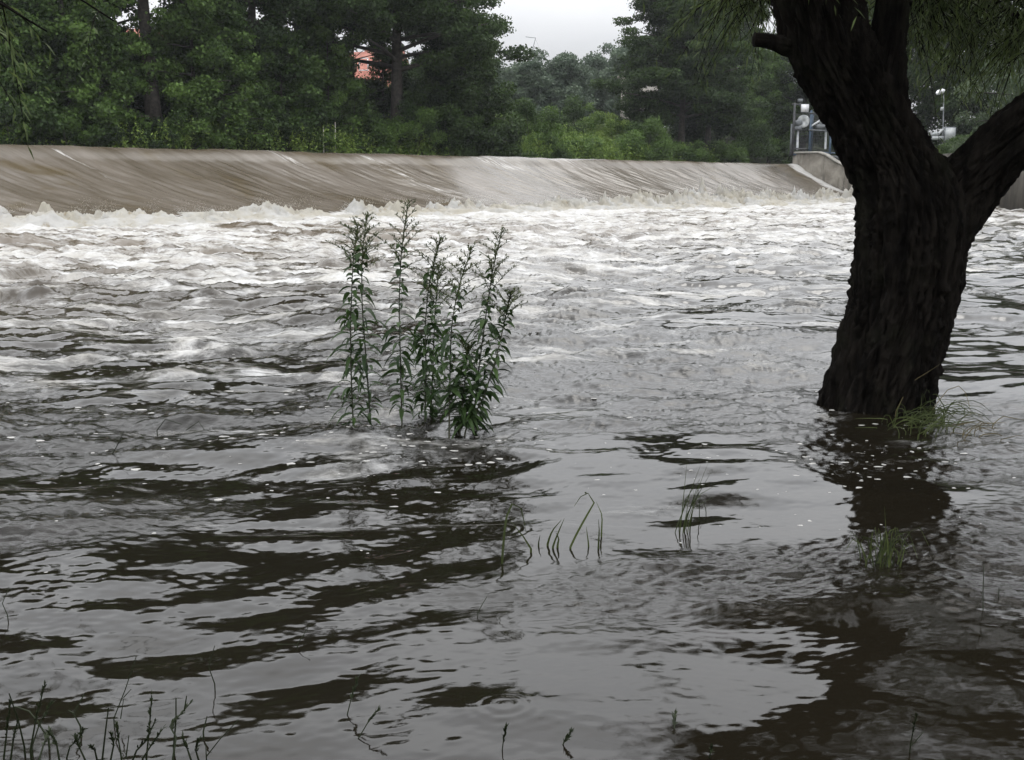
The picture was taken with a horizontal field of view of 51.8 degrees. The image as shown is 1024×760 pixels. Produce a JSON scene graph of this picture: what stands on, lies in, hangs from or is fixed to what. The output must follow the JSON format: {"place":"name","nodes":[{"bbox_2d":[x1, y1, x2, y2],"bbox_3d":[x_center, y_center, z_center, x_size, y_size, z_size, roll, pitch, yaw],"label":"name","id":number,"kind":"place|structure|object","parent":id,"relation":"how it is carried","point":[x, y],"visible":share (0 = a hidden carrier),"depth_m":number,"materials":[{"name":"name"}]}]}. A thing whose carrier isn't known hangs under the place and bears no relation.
{"place":"outdoors","nodes":[
{"label":"outdoors","id":0,"kind":"place"},
{"bbox_2d":[0,144,843,218],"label":"weir water","id":1,"kind":"structure","parent":0,"point":[62,178],"depth_m":56.67,"materials":[{"name":"liquid"}]},
{"bbox_2d":[0,108,934,163],"bbox_3d":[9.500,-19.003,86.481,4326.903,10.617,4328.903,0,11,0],"label":"ground","id":2,"kind":"structure","parent":0,"point":[763,160],"depth_m":122.03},
{"bbox_2d":[0,94,58,144],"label":"shrub","id":3,"kind":"object","parent":2,"relation":"on","point":[7,111],"visible":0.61,"depth_m":55.75,"materials":[{"name":"green plant"}]},
{"bbox_2d":[11,120,78,144],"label":"shrub","id":4,"kind":"object","parent":2,"relation":"on","point":[49,139],"visible":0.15,"depth_m":58.33,"materials":[{"name":"green plant"}]},
{"bbox_2d":[0,0,101,146],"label":"young tree","id":5,"kind":"object","parent":2,"relation":"on","point":[28,48],"visible":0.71,"depth_m":57.09,"materials":[{"name":"green plant"}]},
{"bbox_2d":[0,41,107,106],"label":"undergrowth bush","id":6,"kind":"object","parent":2,"relation":"on","point":[56,68],"visible":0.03,"depth_m":65.05,"materials":[{"name":"green plant"}]},
{"bbox_2d":[0,0,113,158],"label":"willow tree","id":7,"kind":"object","parent":2,"relation":"on","point":[4,7],"visible":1,"depth_m":6.12,"materials":[{"name":"green plant"}]},
{"bbox_2d":[51,106,102,145],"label":"shrub","id":8,"kind":"object","parent":2,"relation":"on","point":[68,124],"visible":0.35,"depth_m":58.38,"materials":[{"name":"green plant"}]},
{"bbox_2d":[32,0,138,145],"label":"broadleaf tree","id":9,"kind":"object","parent":2,"relation":"on","point":[74,29],"visible":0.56,"depth_m":58.57,"materials":[{"name":"green plant"}]},
{"bbox_2d":[43,0,160,144],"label":"young tree","id":10,"kind":"object","parent":2,"relation":"on","point":[109,107],"visible":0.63,"depth_m":60.03,"materials":[{"name":"green plant"}]},
{"bbox_2d":[70,112,156,147],"bbox_3d":[-22.976,-14.143,60.558,4.372,3.021,4.358,0,11,0],"label":"shrub","id":11,"kind":"object","parent":2,"relation":"on","point":[110,140],"visible":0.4,"depth_m":59.88,"materials":[{"name":"green plant"}]},
{"bbox_2d":[63,0,174,78],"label":"broadleaf tree","id":12,"kind":"object","parent":2,"relation":"on","point":[129,8],"visible":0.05,"depth_m":73.42,"materials":[{"name":"green plant"}]},
{"bbox_2d":[101,40,172,108],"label":"undergrowth bush","id":13,"kind":"object","parent":2,"relation":"on","point":[139,97],"visible":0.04,"depth_m":71.89,"materials":[{"name":"green plant"}]},
{"bbox_2d":[118,114,180,148],"bbox_3d":[-21.241,-14.321,61.975,3.756,2.571,2.965,2,11,12],"label":"shrub","id":14,"kind":"object","parent":2,"relation":"on","point":[156,145],"visible":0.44,"depth_m":61.70,"materials":[{"name":"green plant"}]},
{"bbox_2d":[135,0,186,143],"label":"broadleaf tree","id":15,"kind":"object","parent":2,"relation":"on","point":[152,104],"visible":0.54,"depth_m":63.96,"materials":[{"name":"brown plant"}]},
{"bbox_2d":[126,34,235,123],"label":"undergrowth bush","id":16,"kind":"object","parent":2,"relation":"on","point":[163,102],"visible":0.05,"depth_m":74.80,"materials":[{"name":"green plant"}]},
{"bbox_2d":[154,103,214,149],"bbox_3d":[-19.681,-15.222,63.328,3.641,3.225,3.683,0,11,0],"label":"shrub","id":17,"kind":"object","parent":2,"relation":"on","point":[201,127],"visible":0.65,"depth_m":62.51,"materials":[{"name":"green plant"}]},
{"bbox_2d":[121,0,263,139],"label":"broadleaf tree","id":18,"kind":"object","parent":2,"relation":"on","point":[177,21],"visible":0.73,"depth_m":63.66,"materials":[{"name":"green plant"}]},
{"bbox_2d":[155,40,236,117],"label":"undergrowth bush","id":19,"kind":"object","parent":2,"relation":"on","point":[184,49],"visible":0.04,"depth_m":75.67,"materials":[{"name":"green plant"}]},
{"bbox_2d":[182,72,248,148],"bbox_3d":[-18.030,-16.486,64.798,4.377,4.810,3.595,-8,13,-37],"label":"shrub","id":20,"kind":"object","parent":2,"relation":"on","point":[206,115],"visible":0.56,"depth_m":64.29,"materials":[{"name":"green plant"}]},
{"bbox_2d":[165,0,280,144],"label":"young tree","id":21,"kind":"object","parent":2,"relation":"on","point":[231,8],"visible":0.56,"depth_m":64.91,"materials":[{"name":"green plant"}]},
{"bbox_2d":[159,0,337,132],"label":"broadleaf tree","id":22,"kind":"object","parent":2,"relation":"on","point":[300,6],"visible":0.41,"depth_m":67.45,"materials":[{"name":"green plant"}]},
{"bbox_2d":[223,118,279,149],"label":"shrub","id":23,"kind":"object","parent":2,"relation":"on","point":[256,126],"visible":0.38,"depth_m":66.47,"materials":[{"name":"green plant"}]},
{"bbox_2d":[253,106,314,149],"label":"shrub","id":24,"kind":"object","parent":2,"relation":"on","point":[281,114],"visible":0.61,"depth_m":68.50,"materials":[{"name":"green plant"}]},
{"bbox_2d":[234,2,338,145],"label":"young tree","id":25,"kind":"object","parent":2,"relation":"on","point":[294,87],"visible":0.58,"depth_m":69.03,"materials":[{"name":"green plant"}]},
{"bbox_2d":[241,0,347,94],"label":"broadleaf tree","id":26,"kind":"object","parent":2,"relation":"on","point":[297,28],"visible":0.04,"depth_m":79.60,"materials":[{"name":"green plant"}]},
{"bbox_2d":[279,86,346,152],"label":"shrub","id":27,"kind":"object","parent":2,"relation":"on","point":[335,116],"visible":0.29,"depth_m":70.77,"materials":[{"name":"green plant"}]},
{"bbox_2d":[283,0,377,143],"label":"young tree","id":28,"kind":"object","parent":2,"relation":"on","point":[323,27],"visible":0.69,"depth_m":73.01,"materials":[{"name":"green plant"}]},
{"bbox_2d":[302,25,371,72],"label":"broadleaf tree","id":29,"kind":"object","parent":2,"relation":"on","point":[347,33],"visible":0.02,"depth_m":91.78,"materials":[{"name":"green plant"}]},
{"bbox_2d":[315,77,375,152],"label":"shrub","id":30,"kind":"object","parent":2,"relation":"on","point":[350,84],"visible":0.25,"depth_m":74.42,"materials":[{"name":"green plant"}]},
{"bbox_2d":[336,25,376,127],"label":"young tree","id":31,"kind":"object","parent":2,"relation":"on","point":[372,90],"visible":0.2,"depth_m":78.89,"materials":[{"name":"green plant"}]},
{"bbox_2d":[0,76,719,161],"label":"tall weeds","id":32,"kind":"object","parent":2,"relation":"on","point":[608,153],"visible":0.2,"depth_m":73.92,"materials":[{"name":"green plant"}]},
{"bbox_2d":[347,110,409,153],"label":"shrub","id":33,"kind":"object","parent":2,"relation":"on","point":[387,131],"visible":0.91,"depth_m":73.61,"materials":[{"name":"green plant"}]},
{"bbox_2d":[350,50,408,86],"bbox_3d":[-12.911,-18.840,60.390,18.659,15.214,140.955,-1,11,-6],"label":"house","id":34,"kind":"structure","parent":2,"relation":"on","point":[364,66],"depth_m":117.43,"materials":[{"name":"brick"}]},
{"bbox_2d":[351,28,412,122],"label":"young tree","id":35,"kind":"object","parent":2,"relation":"on","point":[384,104],"visible":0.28,"depth_m":83.37,"materials":[{"name":"green plant"}]},
{"bbox_2d":[349,64,424,129],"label":"undergrowth bush","id":36,"kind":"object","parent":2,"relation":"on","point":[412,74],"visible":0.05,"depth_m":87.58,"materials":[{"name":"green plant"}]},
{"bbox_2d":[292,0,538,153],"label":"broadleaf tree","id":37,"kind":"object","parent":2,"relation":"on","point":[471,33],"visible":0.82,"depth_m":73.33,"materials":[{"name":"green plant"}]},
{"bbox_2d":[386,99,447,154],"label":"shrub","id":38,"kind":"object","parent":2,"relation":"on","point":[418,124],"visible":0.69,"depth_m":76.63,"materials":[{"name":"green plant"}]},
{"bbox_2d":[391,5,476,93],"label":"broadleaf tree","id":39,"kind":"object","parent":2,"relation":"on","point":[404,33],"visible":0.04,"depth_m":93.75,"materials":[{"name":"green plant"}]},
{"bbox_2d":[425,129,478,155],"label":"shrub","id":40,"kind":"object","parent":2,"relation":"on","point":[471,152],"visible":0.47,"depth_m":78.24,"materials":[{"name":"green plant"}]},
{"bbox_2d":[400,35,540,157],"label":"broadleaf tree","id":41,"kind":"object","parent":2,"relation":"on","point":[459,97],"visible":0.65,"depth_m":78.95,"materials":[{"name":"green plant"}]},
{"bbox_2d":[481,128,524,156],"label":"shrub","id":42,"kind":"object","parent":2,"relation":"on","point":[515,141],"visible":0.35,"depth_m":81.31,"materials":[{"name":"green plant"}]},
{"bbox_2d":[486,57,555,116],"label":"broadleaf tree","id":43,"kind":"object","parent":2,"relation":"on","point":[523,79],"visible":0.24,"depth_m":142.86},
{"bbox_2d":[510,96,565,148],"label":"shrub","id":44,"kind":"object","parent":2,"relation":"on","point":[544,126],"visible":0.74,"depth_m":88.01,"materials":[{"name":"green plant"}]},
{"bbox_2d":[526,131,572,158],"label":"shrub","id":45,"kind":"object","parent":2,"relation":"on","point":[559,151],"visible":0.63,"depth_m":86.23,"materials":[{"name":"green plant"}]},
{"bbox_2d":[505,46,598,114],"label":"broadleaf tree","id":46,"kind":"object","parent":2,"relation":"on","point":[566,72],"visible":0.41,"depth_m":147.38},
{"bbox_2d":[537,93,588,136],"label":"shrub","id":47,"kind":"object","parent":2,"relation":"on","point":[573,111],"visible":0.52,"depth_m":101.62,"materials":[{"name":"green plant"}]},
{"bbox_2d":[563,136,604,158],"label":"shrub","id":48,"kind":"object","parent":2,"relation":"on","point":[591,143],"visible":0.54,"depth_m":89.59,"materials":[{"name":"green plant"}]},
{"bbox_2d":[575,102,618,138],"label":"shrub","id":49,"kind":"object","parent":2,"relation":"on","point":[597,117],"visible":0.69,"depth_m":109.97,"materials":[{"name":"green plant"}]},
{"bbox_2d":[577,42,616,66],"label":"broadleaf tree","id":50,"kind":"object","parent":2,"relation":"on","point":[604,47],"visible":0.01,"depth_m":169.51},
{"bbox_2d":[577,45,625,122],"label":"broadleaf tree","id":51,"kind":"object","parent":2,"relation":"on","point":[597,64],"visible":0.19,"depth_m":161.80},
{"bbox_2d":[593,117,630,151],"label":"shrub","id":52,"kind":"object","parent":2,"relation":"on","point":[611,124],"visible":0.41,"depth_m":102.45,"materials":[{"name":"green plant"}]},
{"bbox_2d":[607,47,648,136],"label":"young tree","id":53,"kind":"object","parent":2,"relation":"on","point":[629,64],"visible":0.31,"depth_m":105.63,"materials":[{"name":"green plant"}]},
{"bbox_2d":[594,45,669,127],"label":"broadleaf tree","id":54,"kind":"object","parent":2,"relation":"on","point":[608,72],"visible":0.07,"depth_m":156.55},
{"bbox_2d":[612,114,675,160],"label":"shrub","id":55,"kind":"object","parent":2,"relation":"on","point":[661,147],"visible":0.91,"depth_m":95.15,"materials":[{"name":"green plant"}]},
{"bbox_2d":[621,88,713,144],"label":"undergrowth bush","id":56,"kind":"object","parent":2,"relation":"on","point":[693,128],"visible":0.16,"depth_m":117.86,"materials":[{"name":"green plant"}]},
{"bbox_2d":[586,0,772,143],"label":"broadleaf tree","id":57,"kind":"object","parent":2,"relation":"on","point":[681,88],"visible":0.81,"depth_m":101.22,"materials":[{"name":"green plant"}]},
{"bbox_2d":[670,139,714,161],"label":"shrub","id":58,"kind":"object","parent":2,"relation":"on","point":[688,152],"visible":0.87,"depth_m":100.21,"materials":[{"name":"green plant"}]},
{"bbox_2d":[666,115,750,141],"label":"undergrowth bush","id":59,"kind":"object","parent":2,"relation":"on","point":[719,132],"visible":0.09,"depth_m":124.92,"materials":[{"name":"green plant"}]},
{"bbox_2d":[659,0,768,151],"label":"broadleaf tree","id":60,"kind":"object","parent":2,"relation":"on","point":[708,128],"visible":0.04,"depth_m":114.26,"materials":[{"name":"green plant"}]},
{"bbox_2d":[705,139,749,162],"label":"shrub","id":61,"kind":"object","parent":2,"relation":"on","point":[729,153],"visible":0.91,"depth_m":105.86,"materials":[{"name":"green plant"}]},
{"bbox_2d":[731,2,776,139],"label":"broadleaf tree","id":62,"kind":"object","parent":2,"relation":"on","point":[748,29],"visible":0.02,"depth_m":132.79,"materials":[{"name":"green plant"}]},
{"bbox_2d":[735,120,775,162],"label":"shrub","id":63,"kind":"object","parent":2,"relation":"on","point":[759,149],"visible":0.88,"depth_m":109.93,"materials":[{"name":"green plant"}]},
{"bbox_2d":[728,47,807,163],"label":"broadleaf tree","id":64,"kind":"object","parent":2,"relation":"on","point":[769,78],"visible":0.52,"depth_m":120.42,"materials":[{"name":"green plant"}]},
{"bbox_2d":[768,141,801,163],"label":"shrub","id":65,"kind":"object","parent":2,"relation":"on","point":[785,146],"visible":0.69,"depth_m":114.25,"materials":[{"name":"green plant"}]},
{"bbox_2d":[771,55,827,151],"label":"broadleaf tree","id":66,"kind":"object","parent":2,"relation":"on","point":[798,94],"visible":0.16,"depth_m":120.14,"materials":[{"name":"green plant"}]},
{"bbox_2d":[792,151,851,190],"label":"abutment wall","id":67,"kind":"structure","parent":2,"relation":"on","point":[826,167],"depth_m":96.53,"materials":[{"name":"concrete"}]},
{"bbox_2d":[789,103,839,160],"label":"sluice frame","id":68,"kind":"object","parent":67,"relation":"on","point":[798,135],"visible":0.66,"depth_m":98.48,"materials":[{"name":"metal"}]},
{"bbox_2d":[792,115,809,129],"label":"hoist drive","id":69,"kind":"structure","parent":68,"relation":"on","point":[802,121],"depth_m":97.95,"materials":[{"name":"metal"}]},
{"bbox_2d":[643,0,1023,417],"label":"willow tree","id":70,"kind":"object","parent":2,"relation":"on","point":[924,208],"visible":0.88,"depth_m":7.36,"materials":[{"name":"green plant"}]},
{"bbox_2d":[870,0,965,144],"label":"broadleaf tree","id":71,"kind":"object","parent":2,"relation":"on","point":[927,121],"visible":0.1,"depth_m":97.89,"materials":[{"name":"green plant"}]},
{"bbox_2d":[940,127,955,145],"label":"control cabinet","id":72,"kind":"object","parent":2,"relation":"on","point":[948,133],"visible":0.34,"depth_m":88.79,"materials":[{"name":"grey metal"}]},
{"bbox_2d":[935,132,971,153],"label":"shrub","id":73,"kind":"object","parent":2,"relation":"on","point":[946,149],"visible":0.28,"depth_m":84.34,"materials":[{"name":"green plant"}]},
{"bbox_2d":[912,0,1021,147],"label":"broadleaf tree","id":74,"kind":"object","parent":2,"relation":"on","point":[950,109],"visible":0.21,"depth_m":95.84,"materials":[{"name":"green plant"}]},
{"bbox_2d":[943,153,1023,209],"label":"retaining wall","id":75,"kind":"structure","parent":2,"relation":"on","point":[1012,198],"depth_m":63.04,"materials":[{"name":"concrete"}]},
{"bbox_2d":[947,6,1023,152],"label":"broadleaf tree","id":76,"kind":"object","parent":2,"relation":"on","point":[985,119],"visible":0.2,"depth_m":78.62,"materials":[{"name":"green plant"}]},
{"bbox_2d":[0,201,1023,759],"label":"river water","id":77,"kind":"structure","parent":0,"point":[760,625],"depth_m":5.35,"materials":[{"name":"liquid"}]},
{"bbox_2d":[3,698,12,759],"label":"grass stalk","id":78,"kind":"object","parent":77,"relation":"in","point":[8,716],"depth_m":2.94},
{"bbox_2d":[10,718,21,759],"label":"grass stalk","id":79,"kind":"object","parent":77,"relation":"in","point":[15,730],"depth_m":2.94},
{"bbox_2d":[9,693,25,756],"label":"grass stalk","id":80,"kind":"object","parent":77,"relation":"in","point":[24,748],"depth_m":3.00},
{"bbox_2d":[29,680,46,759],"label":"grass stalk","id":81,"kind":"object","parent":77,"relation":"in","point":[37,709],"depth_m":2.99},
{"bbox_2d":[31,700,53,756],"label":"grass stalk","id":82,"kind":"object","parent":77,"relation":"in","point":[47,708],"depth_m":3.06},
{"bbox_2d":[115,721,128,759],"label":"grass stalk","id":83,"kind":"object","parent":77,"relation":"in","point":[117,729],"depth_m":2.98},
{"bbox_2d":[113,656,136,727],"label":"grass stalk","id":84,"kind":"object","parent":77,"relation":"in","point":[123,697],"depth_m":3.19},
{"bbox_2d":[132,718,158,759],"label":"grass stalk","id":85,"kind":"object","parent":77,"relation":"in","point":[142,743],"depth_m":2.92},
{"bbox_2d":[145,689,153,759],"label":"grass stalk","id":86,"kind":"object","parent":77,"relation":"in","point":[149,713],"depth_m":2.95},
{"bbox_2d":[169,696,192,759],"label":"grass stalk","id":87,"kind":"object","parent":77,"relation":"in","point":[173,721],"depth_m":3.00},
{"bbox_2d":[325,217,384,424],"bbox_3d":[-1.033,-0.245,6.843,0.390,1.620,0.391,-7,13,-34],"label":"goldenrod","id":88,"kind":"object","parent":77,"relation":"in","point":[350,360],"visible":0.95,"depth_m":6.86,"materials":[{"name":"green plant"}]},
{"bbox_2d":[332,211,390,424],"bbox_3d":[-0.978,-0.271,6.892,0.363,1.645,0.485,-5,12,-24],"label":"goldenrod","id":89,"kind":"object","parent":77,"relation":"in","point":[361,287],"visible":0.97,"depth_m":6.89,"materials":[{"name":"green plant"}]},
{"bbox_2d":[373,199,426,424],"bbox_3d":[-0.739,-0.328,6.976,0.359,1.733,0.339,-8,13,-37],"label":"goldenrod","id":90,"kind":"object","parent":77,"relation":"in","point":[401,369],"visible":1,"depth_m":6.97,"materials":[{"name":"green plant"}]},
{"bbox_2d":[0,177,855,228],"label":"foam roller","id":91,"kind":"object","parent":77,"relation":"on","point":[45,215],"visible":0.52,"depth_m":54.00,"materials":[{"name":"liquid"}]},
{"bbox_2d":[0,177,851,213],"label":"spray","id":92,"kind":"object","parent":91,"relation":"on","point":[423,200],"visible":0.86,"depth_m":56.19,"materials":[{"name":"liquid"}]},
{"bbox_2d":[403,231,460,422],"bbox_3d":[-0.565,-0.252,7.162,0.431,1.520,0.351,4,11,21],"label":"goldenrod","id":93,"kind":"object","parent":77,"relation":"in","point":[425,365],"visible":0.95,"depth_m":7.17,"materials":[{"name":"green plant"}]},
{"bbox_2d":[412,259,455,415],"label":"goldenrod","id":94,"kind":"object","parent":77,"relation":"in","point":[437,311],"visible":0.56,"depth_m":7.32,"materials":[{"name":"green plant"}]},
{"bbox_2d":[425,242,483,437],"bbox_3d":[-0.375,-0.140,6.721,0.402,1.462,0.455,0,11,0],"label":"goldenrod","id":95,"kind":"object","parent":77,"relation":"in","point":[458,293],"visible":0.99,"depth_m":6.71,"materials":[{"name":"green plant"}]},
{"bbox_2d":[434,330,499,434],"bbox_3d":[-0.326,0.129,6.919,0.389,0.905,0.403,-6,12,-30],"label":"goldenrod","id":96,"kind":"object","parent":77,"relation":"in","point":[456,384],"visible":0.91,"depth_m":6.86,"materials":[{"name":"green plant"}]},
{"bbox_2d":[456,227,519,431],"bbox_3d":[-0.176,-0.216,6.870,0.456,1.556,0.291,9,14,41],"label":"goldenrod","id":97,"kind":"object","parent":77,"relation":"in","point":[483,321],"visible":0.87,"depth_m":6.83,"materials":[{"name":"green plant"}]},
{"bbox_2d":[452,284,529,437],"bbox_3d":[-0.117,-0.035,6.791,0.523,1.214,0.349,7,13,34],"label":"goldenrod","id":98,"kind":"object","parent":77,"relation":"in","point":[496,360],"visible":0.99,"depth_m":6.77,"materials":[{"name":"green plant"}]},
{"bbox_2d":[6,333,1015,572],"bbox_3d":[-1.384,0.178,7.626,12.234,0.209,6.649,0,11,0],"label":"floating froth","id":99,"kind":"object","parent":77,"relation":"on","point":[219,499],"visible":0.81,"depth_m":6.43,"materials":[{"name":"grey"}]},
{"bbox_2d":[501,503,531,563],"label":"sedge tuft","id":100,"kind":"object","parent":77,"relation":"in","point":[504,531],"visible":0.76,"depth_m":4.56,"materials":[{"name":"green plant"}]},
{"bbox_2d":[547,520,563,548],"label":"sedge tuft","id":101,"kind":"object","parent":77,"relation":"in","point":[557,546],"visible":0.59,"depth_m":4.74,"materials":[{"name":"green plant"}]},
{"bbox_2d":[538,492,602,548],"bbox_3d":[0.359,0.613,5.138,0.282,0.349,0.867,3,11,14],"label":"sedge tuft","id":102,"kind":"object","parent":77,"relation":"in","point":[577,532],"visible":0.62,"depth_m":4.73,"materials":[{"name":"green plant"}]},
{"bbox_2d":[675,466,713,533],"bbox_3d":[0.929,0.576,5.053,0.171,0.452,0.375,6,12,30],"label":"sedge tuft","id":103,"kind":"object","parent":77,"relation":"in","point":[686,517],"visible":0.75,"depth_m":4.96,"materials":[{"name":"green plant"}]},
{"bbox_2d":[845,506,926,566],"bbox_3d":[1.600,0.730,4.503,0.337,0.353,0.160,0,11,0],"label":"grass tuft","id":104,"kind":"object","parent":77,"relation":"in","point":[886,551],"visible":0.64,"depth_m":4.48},
{"bbox_2d":[909,713,923,752],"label":"grass stalk","id":105,"kind":"object","parent":77,"relation":"in","point":[913,722],"depth_m":3.01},
{"bbox_2d":[857,389,995,439],"bbox_3d":[2.840,0.255,7.248,0.894,0.278,0.984,4,11,23],"label":"grass tuft","id":106,"kind":"object","parent":77,"relation":"on","point":[924,415],"visible":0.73,"depth_m":7.13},
{"bbox_2d":[895,366,1022,445],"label":"grass","id":107,"kind":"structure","parent":77,"relation":"on","point":[976,426],"depth_m":7.04,"materials":[{"name":"green plant"}]},
{"bbox_2d":[111,0,1020,144],"label":"sky","id":108,"kind":"structure","parent":0,"point":[578,27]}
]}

